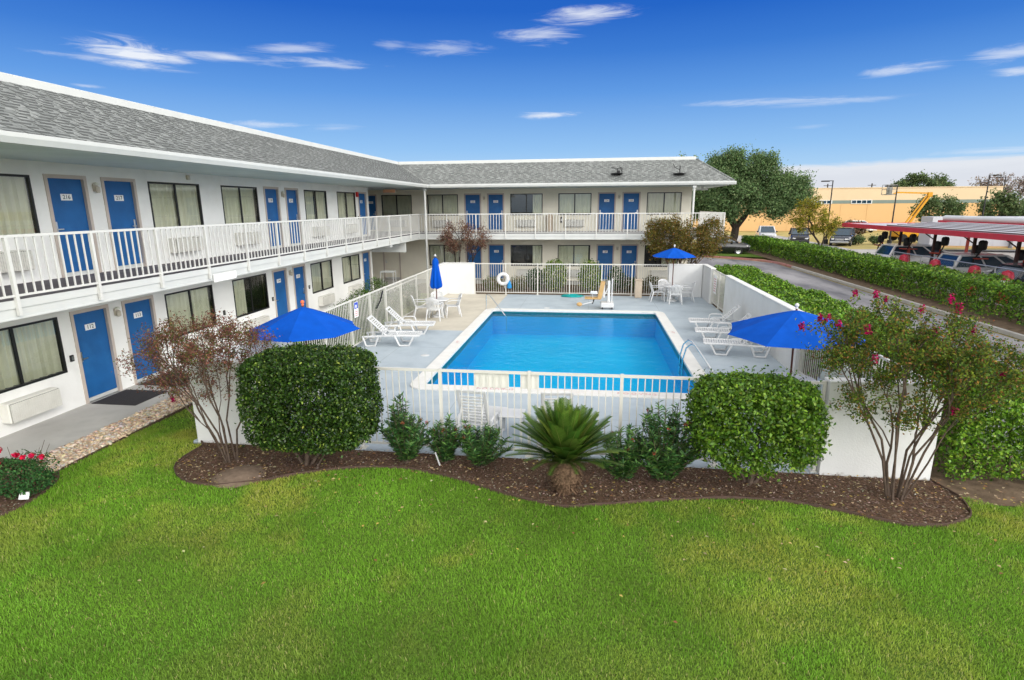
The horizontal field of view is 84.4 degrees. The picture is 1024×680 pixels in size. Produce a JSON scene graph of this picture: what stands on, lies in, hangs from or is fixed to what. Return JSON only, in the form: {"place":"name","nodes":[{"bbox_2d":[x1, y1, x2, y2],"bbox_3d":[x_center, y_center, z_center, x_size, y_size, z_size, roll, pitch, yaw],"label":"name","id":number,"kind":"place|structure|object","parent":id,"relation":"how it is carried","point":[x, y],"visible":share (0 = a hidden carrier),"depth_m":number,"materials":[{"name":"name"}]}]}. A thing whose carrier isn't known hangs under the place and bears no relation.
{"place":"outdoors","nodes":[
{"label":"outdoors","id":0,"kind":"place"},
{"bbox_2d":[0,279,665,458],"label":"walkway","id":1,"kind":"structure","parent":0,"point":[62,429],"depth_m":11.51,"materials":[{"name":"concrete"}]},
{"bbox_2d":[91,389,166,405],"bbox_3d":[-8.829,1.323,13.085,1.100,0.013,1.000,1,13,8],"label":"door mat","id":2,"kind":"object","parent":1,"relation":"on","point":[129,397],"depth_m":13.04,"materials":[{"name":"grey rubber"}]},
{"bbox_2d":[0,72,736,437],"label":"motel building","id":3,"kind":"structure","parent":1,"relation":"on","point":[122,222],"depth_m":15.69,"materials":[{"name":"white paint"}]},
{"bbox_2d":[0,173,39,234],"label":"window","id":4,"kind":"structure","parent":3,"relation":"in","point":[18,214],"depth_m":11.09,"materials":[{"name":"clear glass"}]},
{"bbox_2d":[0,317,67,393],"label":"window","id":5,"kind":"structure","parent":3,"relation":"in","point":[32,352],"depth_m":11.44,"materials":[{"name":"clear glass"}]},
{"bbox_2d":[42,174,101,277],"bbox_3d":[-9.553,-2.474,12.260,0.138,2.125,1.010,1,13,8],"label":"door","id":6,"kind":"structure","parent":3,"relation":"in","point":[68,199],"depth_m":12.25,"materials":[{"name":"blue paint"}]},
{"bbox_2d":[69,304,122,403],"bbox_3d":[-9.533,0.299,12.918,0.138,2.095,1.010,1,13,8],"label":"door","id":7,"kind":"structure","parent":3,"relation":"in","point":[92,331],"depth_m":12.95,"materials":[{"name":"blue paint"}]},
{"bbox_2d":[100,177,146,269],"bbox_3d":[-9.365,-2.796,13.609,0.138,2.125,1.010,1,13,8],"label":"door","id":8,"kind":"structure","parent":3,"relation":"in","point":[120,196],"depth_m":13.62,"materials":[{"name":"blue paint"}]},
{"bbox_2d":[121,295,164,384],"bbox_3d":[-9.345,-0.023,14.268,0.138,2.095,1.010,1,13,8],"label":"door","id":9,"kind":"structure","parent":3,"relation":"in","point":[136,311],"depth_m":14.19,"materials":[{"name":"blue paint"}]},
{"bbox_2d":[147,181,203,226],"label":"window","id":10,"kind":"structure","parent":3,"relation":"in","point":[172,204],"depth_m":15.29,"materials":[{"name":"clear glass"}]},
{"bbox_2d":[164,285,216,335],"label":"window","id":11,"kind":"structure","parent":3,"relation":"in","point":[195,301],"depth_m":15.96,"materials":[{"name":"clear glass"}]},
{"bbox_2d":[208,273,269,317],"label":"window","id":12,"kind":"structure","parent":3,"relation":"in","point":[247,291],"depth_m":19.61,"materials":[{"name":"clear glass"}]},
{"bbox_2d":[220,185,259,223],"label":"window","id":13,"kind":"structure","parent":3,"relation":"in","point":[238,202],"depth_m":18.10,"materials":[{"name":"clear glass"}]},
{"bbox_2d":[263,186,283,248],"bbox_3d":[-8.474,-4.317,19.985,0.138,2.125,0.980,1,13,8],"label":"door","id":14,"kind":"structure","parent":3,"relation":"in","point":[271,194],"depth_m":20.03,"materials":[{"name":"blue paint"}]},
{"bbox_2d":[272,268,290,316],"bbox_3d":[-8.454,-1.544,20.644,0.138,2.095,0.980,1,13,8],"label":"door","id":15,"kind":"structure","parent":3,"relation":"in","point":[279,276],"depth_m":20.68,"materials":[{"name":"blue paint"}]},
{"bbox_2d":[284,188,302,245],"bbox_3d":[-8.286,-4.639,21.335,0.138,2.125,0.980,1,13,8],"label":"door","id":16,"kind":"structure","parent":3,"relation":"in","point":[291,194],"depth_m":21.40,"materials":[{"name":"blue paint"}]},
{"bbox_2d":[292,264,308,308],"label":"door","id":17,"kind":"structure","parent":3,"relation":"in","point":[299,272],"depth_m":22.03,"materials":[{"name":"blue paint"}]},
{"bbox_2d":[304,190,327,219],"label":"window","id":18,"kind":"structure","parent":3,"relation":"in","point":[315,201],"depth_m":23.16,"materials":[{"name":"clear glass"}]},
{"bbox_2d":[310,260,333,293],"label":"window","id":19,"kind":"structure","parent":3,"relation":"in","point":[321,272],"depth_m":23.78,"materials":[{"name":"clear glass"}]},
{"bbox_2d":[337,192,356,217],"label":"window","id":20,"kind":"structure","parent":3,"relation":"in","point":[346,202],"depth_m":26.05,"materials":[{"name":"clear glass"}]},
{"bbox_2d":[342,254,360,283],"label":"window","id":21,"kind":"structure","parent":3,"relation":"in","point":[350,264],"depth_m":26.67,"materials":[{"name":"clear glass"}]},
{"bbox_2d":[383,252,401,278],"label":"door","id":22,"kind":"structure","parent":3,"relation":"in","point":[391,260],"depth_m":34.14,"materials":[{"name":"beige paint"}]},
{"bbox_2d":[381,195,411,215],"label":"window","id":23,"kind":"structure","parent":3,"relation":"in","point":[391,204],"depth_m":33.29,"materials":[{"name":"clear glass"}]},
{"bbox_2d":[427,194,457,215],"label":"window","id":24,"kind":"structure","parent":3,"relation":"in","point":[446,203],"depth_m":32.93,"materials":[{"name":"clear glass"}]},
{"bbox_2d":[429,245,459,264],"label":"window","id":25,"kind":"structure","parent":3,"relation":"in","point":[442,256],"depth_m":33.59,"materials":[{"name":"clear glass"}]},
{"bbox_2d":[464,193,481,230],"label":"door","id":26,"kind":"structure","parent":3,"relation":"in","point":[472,202],"depth_m":32.72,"materials":[{"name":"blue paint"}]},
{"bbox_2d":[487,193,503,230],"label":"door","id":27,"kind":"structure","parent":3,"relation":"in","point":[495,201],"depth_m":32.56,"materials":[{"name":"blue paint"}]},
{"bbox_2d":[488,244,504,279],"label":"door","id":28,"kind":"structure","parent":3,"relation":"in","point":[496,252],"depth_m":33.20,"materials":[{"name":"blue paint"}]},
{"bbox_2d":[511,245,541,265],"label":"window","id":29,"kind":"structure","parent":3,"relation":"in","point":[519,253],"depth_m":33.87,"materials":[{"name":"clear glass"}]},
{"bbox_2d":[510,194,542,214],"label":"window","id":30,"kind":"structure","parent":3,"relation":"in","point":[519,203],"depth_m":33.20,"materials":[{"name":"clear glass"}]},
{"bbox_2d":[558,245,589,265],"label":"window","id":31,"kind":"structure","parent":3,"relation":"in","point":[573,254],"depth_m":32.58,"materials":[{"name":"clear glass"}]},
{"bbox_2d":[558,193,591,214],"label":"window","id":32,"kind":"structure","parent":3,"relation":"in","point":[567,202],"depth_m":31.91,"materials":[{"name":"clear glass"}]},
{"bbox_2d":[596,244,613,280],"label":"door","id":33,"kind":"structure","parent":3,"relation":"in","point":[604,252],"depth_m":32.34,"materials":[{"name":"blue paint"}]},
{"bbox_2d":[597,192,615,230],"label":"door","id":34,"kind":"structure","parent":3,"relation":"in","point":[606,200],"depth_m":31.75,"materials":[{"name":"blue paint"}]},
{"bbox_2d":[620,244,638,280],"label":"door","id":35,"kind":"structure","parent":3,"relation":"in","point":[628,252],"depth_m":32.17,"materials":[{"name":"blue paint"}]},
{"bbox_2d":[621,192,640,230],"bbox_3d":[6.640,-7.180,31.588,0.995,2.125,0.138,1,13,8],"label":"door","id":36,"kind":"structure","parent":3,"relation":"in","point":[630,200],"depth_m":31.55,"materials":[{"name":"blue paint"}]},
{"bbox_2d":[646,192,681,214],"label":"window","id":37,"kind":"structure","parent":3,"relation":"in","point":[657,202],"depth_m":31.25,"materials":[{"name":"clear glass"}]},
{"bbox_2d":[193,294,817,473],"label":"pool deck","id":38,"kind":"structure","parent":0,"point":[436,340],"depth_m":16.23,"materials":[{"name":"beige concrete"}]},
{"bbox_2d":[187,358,284,445],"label":"garden wall","id":39,"kind":"structure","parent":38,"relation":"on","point":[203,434],"depth_m":10.37,"materials":[{"name":"white paint"}]},
{"bbox_2d":[250,300,360,402],"bbox_3d":[-4.443,0.292,12.258,2.190,2.342,2.190,4,14,18],"label":"patio umbrella","id":40,"kind":"object","parent":38,"relation":"on","point":[303,323],"visible":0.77,"depth_m":11.60,"materials":[{"name":"blue fabric"}]},
{"bbox_2d":[292,268,435,357],"bbox_3d":[-4.437,-1.127,19.964,0.200,1.542,13.250,1,13,8],"label":"pool fence","id":41,"kind":"object","parent":38,"relation":"on","point":[404,297],"visible":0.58,"depth_m":19.74,"materials":[{"name":"white metal"}]},
{"bbox_2d":[361,315,422,346],"bbox_3d":[-3.780,-0.307,17.849,1.819,0.904,0.690,0,13,0],"label":"sun lounger","id":42,"kind":"object","parent":38,"relation":"on","point":[401,334],"visible":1,"depth_m":17.68,"materials":[{"name":"white plastic"}]},
{"bbox_2d":[380,306,435,334],"bbox_3d":[-3.559,-0.684,19.428,1.819,0.904,0.689,-1,13,-1],"label":"sun lounger","id":43,"kind":"object","parent":38,"relation":"on","point":[412,323],"visible":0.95,"depth_m":19.35,"materials":[{"name":"white plastic"}]},
{"bbox_2d":[430,254,441,317],"bbox_3d":[-2.965,-2.116,22.111,0.480,2.455,0.476,7,15,29],"label":"patio umbrella","id":44,"kind":"object","parent":38,"relation":"on","point":[436,281],"visible":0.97,"depth_m":21.91,"materials":[{"name":"blue fabric"}]},
{"bbox_2d":[443,262,473,293],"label":"garden wall","id":45,"kind":"structure","parent":38,"relation":"on","point":[460,277],"depth_m":27.95,"materials":[{"name":"white paint"}]},
{"bbox_2d":[452,389,506,435],"bbox_3d":[-0.617,1.329,10.448,0.690,1.096,1.819,3,14,15],"label":"sun lounger","id":46,"kind":"object","parent":38,"relation":"on","point":[484,413],"visible":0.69,"depth_m":10.20,"materials":[{"name":"white plastic"}]},
{"bbox_2d":[284,367,826,472],"bbox_3d":[0.382,1.278,9.693,9.330,1.542,0.140,1,13,8],"label":"pool fence","id":47,"kind":"object","parent":38,"relation":"on","point":[622,377],"visible":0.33,"depth_m":9.62,"materials":[{"name":"white metal"}]},
{"bbox_2d":[475,373,508,387],"bbox_3d":[-0.345,0.692,9.698,0.590,0.260,0.015,1,13,8],"label":"notice board","id":48,"kind":"object","parent":47,"relation":"attached to","point":[491,380],"visible":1,"depth_m":9.69,"materials":[{"name":"white"}]},
{"bbox_2d":[410,308,705,399],"bbox_3d":[1.812,0.014,18.301,7.320,0.064,10.900,1,13,8],"label":"pool coping","id":49,"kind":"object","parent":38,"relation":"on","point":[692,364],"visible":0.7,"depth_m":15.72,"materials":[{"name":"white concrete"}]},
{"bbox_2d":[427,311,694,392],"bbox_3d":[1.815,0.512,18.419,6.660,0.980,10.240,1,13,8],"label":"pool basin","id":50,"kind":"object","parent":38,"relation":"in","point":[500,351],"visible":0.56,"depth_m":20.63,"materials":[{"name":"blue liquid"}]},
{"bbox_2d":[474,263,668,296],"bbox_3d":[2.748,-2.926,27.325,9.400,1.542,0.140,1,13,8],"label":"pool fence","id":51,"kind":"object","parent":38,"relation":"on","point":[506,292],"visible":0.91,"depth_m":27.34,"materials":[{"name":"white metal"}]},
{"bbox_2d":[577,278,613,309],"bbox_3d":[3.520,-1.973,23.877,1.550,1.270,0.657,1,13,8],"label":"pool lift","id":52,"kind":"object","parent":38,"relation":"on","point":[608,304],"visible":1,"depth_m":23.73,"materials":[{"name":"white plastic"}]},
{"bbox_2d":[652,244,696,301],"bbox_3d":[7.217,-2.999,25.335,1.857,2.542,1.857,2,14,10],"label":"patio umbrella","id":53,"kind":"object","parent":38,"relation":"on","point":[674,252],"visible":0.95,"depth_m":24.76,"materials":[{"name":"blue fabric"}]},
{"bbox_2d":[668,264,703,296],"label":"garden wall","id":54,"kind":"structure","parent":38,"relation":"on","point":[687,274],"depth_m":26.48,"materials":[{"name":"white paint"}]},
{"bbox_2d":[701,264,715,302],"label":"garden wall","id":55,"kind":"structure","parent":38,"relation":"on","point":[707,275],"depth_m":25.37,"materials":[{"name":"white paint"}]},
{"bbox_2d":[688,304,739,330],"bbox_3d":[7.045,-0.773,19.488,1.819,0.904,0.690,3,14,13],"label":"sun lounger","id":56,"kind":"object","parent":38,"relation":"on","point":[708,320],"visible":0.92,"depth_m":19.43,"materials":[{"name":"white plastic"}]},
{"bbox_2d":[709,269,725,310],"bbox_3d":[8.596,-2.043,23.451,0.140,1.532,2.800,1,13,8],"label":"pool fence","id":57,"kind":"object","parent":38,"relation":"on","point":[718,291],"visible":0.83,"depth_m":23.49,"materials":[{"name":"white metal"}]},
{"bbox_2d":[695,313,752,344],"bbox_3d":[6.769,-0.406,17.950,1.819,0.904,0.690,3,14,15],"label":"sun lounger","id":58,"kind":"object","parent":38,"relation":"on","point":[717,331],"visible":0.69,"depth_m":17.96,"materials":[{"name":"white plastic"}]},
{"bbox_2d":[703,335,770,357],"bbox_3d":[6.514,-0.039,16.412,1.819,0.904,0.689,4,14,16],"label":"sun lounger","id":59,"kind":"object","parent":38,"relation":"on","point":[712,343],"visible":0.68,"depth_m":16.34,"materials":[{"name":"white plastic"}]},
{"bbox_2d":[723,275,804,373],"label":"garden wall","id":60,"kind":"structure","parent":38,"relation":"on","point":[753,301],"depth_m":17.97,"materials":[{"name":"white paint"}]},
{"bbox_2d":[727,303,865,376],"bbox_3d":[5.749,0.388,11.620,2.482,2.330,2.485,-5,14,-20],"label":"patio umbrella","id":61,"kind":"object","parent":38,"relation":"on","point":[776,329],"visible":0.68,"depth_m":11.01,"materials":[{"name":"blue fabric"}]},
{"bbox_2d":[797,349,923,384],"bbox_3d":[6.945,0.773,11.623,0.140,1.542,5.620,1,13,8],"label":"pool fence","id":62,"kind":"object","parent":38,"relation":"on","point":[801,359],"visible":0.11,"depth_m":13.42,"materials":[{"name":"white metal"}]},
{"bbox_2d":[816,377,943,480],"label":"garden wall","id":63,"kind":"structure","parent":38,"relation":"on","point":[852,450],"depth_m":8.90,"materials":[{"name":"white paint"}]},
{"bbox_2d":[0,293,1023,679],"bbox_3d":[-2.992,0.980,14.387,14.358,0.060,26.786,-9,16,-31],"label":"grass","id":64,"kind":"structure","parent":0,"point":[146,433],"depth_m":6.69,"materials":[{"name":"green plant"}]},
{"bbox_2d":[0,441,969,525],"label":"mulch bed","id":65,"kind":"object","parent":64,"relation":"on","point":[642,485],"visible":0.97,"depth_m":8.90,"materials":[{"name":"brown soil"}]},
{"bbox_2d":[0,440,60,499],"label":"rose bush","id":66,"kind":"object","parent":65,"relation":"on","point":[32,469],"visible":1,"depth_m":8.53,"materials":[{"name":"green plant"}]},
{"bbox_2d":[113,306,279,462],"bbox_3d":[-5.204,0.782,9.538,2.771,2.727,1.703,1,13,8],"label":"crape myrtle","id":67,"kind":"object","parent":65,"relation":"on","point":[191,353],"visible":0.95,"depth_m":9.28,"materials":[{"name":"beige plant"}]},
{"bbox_2d":[211,465,265,487],"bbox_3d":[-4.470,2.185,9.238,0.840,0.084,0.827,1,13,8],"label":"dirt mound","id":68,"kind":"object","parent":65,"relation":"on","point":[241,473],"visible":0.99,"depth_m":9.14,"materials":[{"name":"brown soil"}]},
{"bbox_2d":[229,339,386,468],"bbox_3d":[-3.285,1.096,9.302,2.309,2.222,1.677,1,13,8],"label":"clipped shrub","id":69,"kind":"object","parent":65,"relation":"on","point":[334,376],"visible":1,"depth_m":8.79,"materials":[{"name":"green plant"}]},
{"bbox_2d":[378,391,432,463],"bbox_3d":[-1.831,1.496,9.522,1.041,1.236,0.772,1,13,8],"label":"oleander","id":70,"kind":"object","parent":65,"relation":"on","point":[405,438],"visible":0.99,"depth_m":9.43,"materials":[{"name":"green plant"}]},
{"bbox_2d":[423,413,461,463],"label":"oleander","id":71,"kind":"object","parent":65,"relation":"on","point":[445,448],"visible":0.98,"depth_m":9.50,"materials":[{"name":"green plant"}]},
{"bbox_2d":[456,419,513,467],"bbox_3d":[-0.458,1.692,9.424,0.990,0.884,0.804,-4,14,-15],"label":"oleander","id":72,"kind":"object","parent":65,"relation":"on","point":[480,447],"visible":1,"depth_m":9.31,"materials":[{"name":"green plant"}]},
{"bbox_2d":[84,443,1023,663],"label":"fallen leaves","id":73,"kind":"object","parent":65,"relation":"on","point":[675,621],"visible":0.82,"depth_m":8.65,"materials":[{"name":"brown plant"}]},
{"bbox_2d":[505,397,626,496],"bbox_3d":[0.803,1.638,8.475,1.863,1.459,1.837,1,13,8],"label":"sago palm","id":74,"kind":"object","parent":65,"relation":"on","point":[566,435],"visible":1,"depth_m":8.38,"materials":[{"name":"green plant"}]},
{"bbox_2d":[595,423,651,481],"bbox_3d":[1.737,1.772,8.856,0.931,0.958,0.652,1,13,8],"label":"oleander","id":75,"kind":"object","parent":65,"relation":"on","point":[629,462],"visible":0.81,"depth_m":8.81,"materials":[{"name":"green plant"}]},
{"bbox_2d":[626,400,702,482],"bbox_3d":[2.366,1.581,8.792,1.304,1.351,0.864,1,13,8],"label":"oleander","id":76,"kind":"object","parent":65,"relation":"on","point":[667,456],"visible":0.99,"depth_m":8.68,"materials":[{"name":"green plant"}]},
{"bbox_2d":[680,364,835,484],"bbox_3d":[3.654,1.361,8.528,2.176,1.964,1.510,1,13,8],"label":"clipped shrub","id":77,"kind":"object","parent":65,"relation":"on","point":[795,403],"visible":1,"depth_m":8.09,"materials":[{"name":"green plant"}]},
{"bbox_2d":[795,287,1023,500],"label":"crape myrtle","id":78,"kind":"object","parent":65,"relation":"on","point":[953,361],"visible":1,"depth_m":7.80,"materials":[{"name":"green plant"}]},
{"bbox_2d":[0,312,971,527],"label":"bed edging","id":79,"kind":"object","parent":64,"relation":"on","point":[881,519],"visible":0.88,"depth_m":8.43,"materials":[{"name":"brown soil"}]},
{"bbox_2d":[0,0,1023,199],"label":"sky","id":80,"kind":"structure","parent":0,"point":[853,93],"materials":[{"name":"blue"}]},
{"bbox_2d":[406,283,665,295],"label":"planting soil","id":81,"kind":"structure","parent":0,"point":[502,289],"depth_m":28.97,"materials":[{"name":"brown soil"}]},
{"bbox_2d":[436,219,491,261],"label":"crape myrtle","id":82,"kind":"object","parent":81,"relation":"on","point":[448,236],"visible":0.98,"depth_m":28.89,"materials":[{"name":"brown plant"}]},
{"bbox_2d":[542,258,567,290],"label":"garden shrub","id":83,"kind":"object","parent":81,"relation":"on","point":[556,268],"visible":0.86,"depth_m":28.77,"materials":[{"name":"green plant"}]},
{"bbox_2d":[576,258,603,290],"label":"garden shrub","id":84,"kind":"object","parent":81,"relation":"on","point":[592,273],"visible":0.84,"depth_m":28.58,"materials":[{"name":"green plant"}]},
{"bbox_2d":[639,212,732,263],"bbox_3d":[8.447,-4.266,27.746,4.657,3.965,2.789,1,13,8],"label":"crape myrtle","id":85,"kind":"object","parent":81,"relation":"on","point":[682,241],"visible":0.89,"depth_m":27.11,"materials":[{"name":"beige plant"}]},
{"bbox_2d":[151,215,1023,442],"bbox_3d":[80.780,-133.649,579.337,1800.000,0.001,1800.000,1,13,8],"label":"ground","id":86,"kind":"structure","parent":0,"point":[748,233],"depth_m":45.27,"materials":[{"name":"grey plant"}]},
{"bbox_2d":[690,143,818,239],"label":"oak tree","id":87,"kind":"object","parent":86,"relation":"on","point":[762,184],"visible":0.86,"depth_m":51.64,"materials":[{"name":"green plant"}]},
{"bbox_2d":[690,186,1005,230],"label":"warehouse","id":88,"kind":"structure","parent":86,"relation":"on","point":[870,204],"depth_m":90.50,"materials":[{"name":"yellow paint"}]},
{"bbox_2d":[710,247,1023,334],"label":"hedge bed","id":89,"kind":"object","parent":86,"relation":"on","point":[1003,322],"visible":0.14,"depth_m":27.01,"materials":[{"name":"soil"}]},
{"bbox_2d":[741,234,1023,325],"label":"clipped hedge","id":90,"kind":"object","parent":89,"relation":"on","point":[892,269],"visible":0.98,"depth_m":27.17,"materials":[{"name":"green plant"}]},
{"bbox_2d":[737,236,1022,309],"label":"parking lot","id":91,"kind":"structure","parent":86,"relation":"on","point":[1011,253],"depth_m":52.15,"materials":[{"name":"grey asphalt"}]},
{"bbox_2d":[783,194,843,244],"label":"yellow leaved tree","id":92,"kind":"object","parent":91,"relation":"on","point":[799,220],"visible":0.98,"depth_m":49.47,"materials":[{"name":"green plant"}]},
{"bbox_2d":[875,243,948,263],"bbox_3d":[26.524,-5.364,36.826,5.080,1.804,2.262,0,13,4],"label":"parked car","id":93,"kind":"object","parent":91,"relation":"on","point":[885,250],"visible":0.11,"depth_m":36.03,"materials":[{"name":"paint"}]},
{"bbox_2d":[842,222,1023,263],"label":"carwash canopy","id":94,"kind":"object","parent":91,"relation":"on","point":[1005,232],"visible":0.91,"depth_m":31.14,"materials":[{"name":"metal"}]},
{"bbox_2d":[918,216,1023,248],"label":"site trailer","id":95,"kind":"object","parent":91,"relation":"on","point":[956,242],"visible":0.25,"depth_m":51.53,"materials":[{"name":"white metal"}]},
{"bbox_2d":[937,253,1022,288],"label":"parked car","id":96,"kind":"object","parent":91,"relation":"on","point":[995,259],"visible":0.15,"depth_m":29.08,"materials":[{"name":"silver metal"}]},
{"bbox_2d":[938,215,1023,252],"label":"carwash canopy","id":97,"kind":"object","parent":91,"relation":"on","point":[991,220],"visible":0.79,"depth_m":41.99,"materials":[{"name":"metal"}]},
{"bbox_2d":[891,169,956,186],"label":"background tree","id":98,"kind":"object","parent":86,"relation":"on","point":[913,179],"visible":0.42,"depth_m":109.90,"materials":[{"name":"green plant"}]},
{"bbox_2d":[967,171,1023,201],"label":"background tree","id":99,"kind":"object","parent":86,"relation":"on","point":[1019,183],"visible":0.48,"depth_m":108.17,"materials":[{"name":"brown plant"}]},
{"bbox_2d":[688,257,1023,456],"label":"road","id":100,"kind":"structure","parent":0,"point":[806,281],"depth_m":29.56,"materials":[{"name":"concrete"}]},
{"bbox_2d":[703,255,1023,340],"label":"kerb","id":101,"kind":"structure","parent":100,"relation":"on","point":[998,329],"depth_m":26.75,"materials":[{"name":"concrete"}]},
{"bbox_2d":[712,289,1023,506],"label":"hedge soil","id":102,"kind":"structure","parent":0,"point":[1015,489],"depth_m":8.81,"materials":[{"name":"brown soil"}]},
{"bbox_2d":[714,264,1023,480],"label":"clipped hedge","id":103,"kind":"object","parent":102,"relation":"on","point":[814,301],"visible":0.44,"depth_m":8.80,"materials":[{"name":"green plant"}]},
{"bbox_2d":[776,231,1023,249],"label":"dry grass field","id":104,"kind":"structure","parent":0,"point":[867,245],"depth_m":64.50,"materials":[{"name":"beige plant"}]},
{"bbox_2d":[829,227,856,245],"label":"pickup truck","id":105,"kind":"object","parent":104,"relation":"on","point":[845,235],"visible":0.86,"depth_m":59.50,"materials":[{"name":"grey metal"}]},
{"bbox_2d":[881,184,932,241],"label":"boom lift","id":106,"kind":"object","parent":104,"relation":"on","point":[894,236],"visible":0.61,"depth_m":63.51,"materials":[{"name":"metal"}]},
{"bbox_2d":[907,189,973,222],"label":"background tree","id":107,"kind":"object","parent":104,"relation":"on","point":[948,206],"visible":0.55,"depth_m":67.06,"materials":[{"name":"green plant"}]},
{"bbox_2d":[973,186,1023,215],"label":"background tree","id":108,"kind":"object","parent":104,"relation":"on","point":[1007,207],"visible":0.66,"depth_m":66.23,"materials":[{"name":"green plant"}]},
{"label":"gravel base","id":109,"kind":"structure","parent":0,"visible":0},
{"bbox_2d":[35,292,412,471],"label":"gravel","id":110,"kind":"structure","parent":109,"relation":"on","point":[75,450],"depth_m":10.90,"materials":[{"name":"beige gravel"}]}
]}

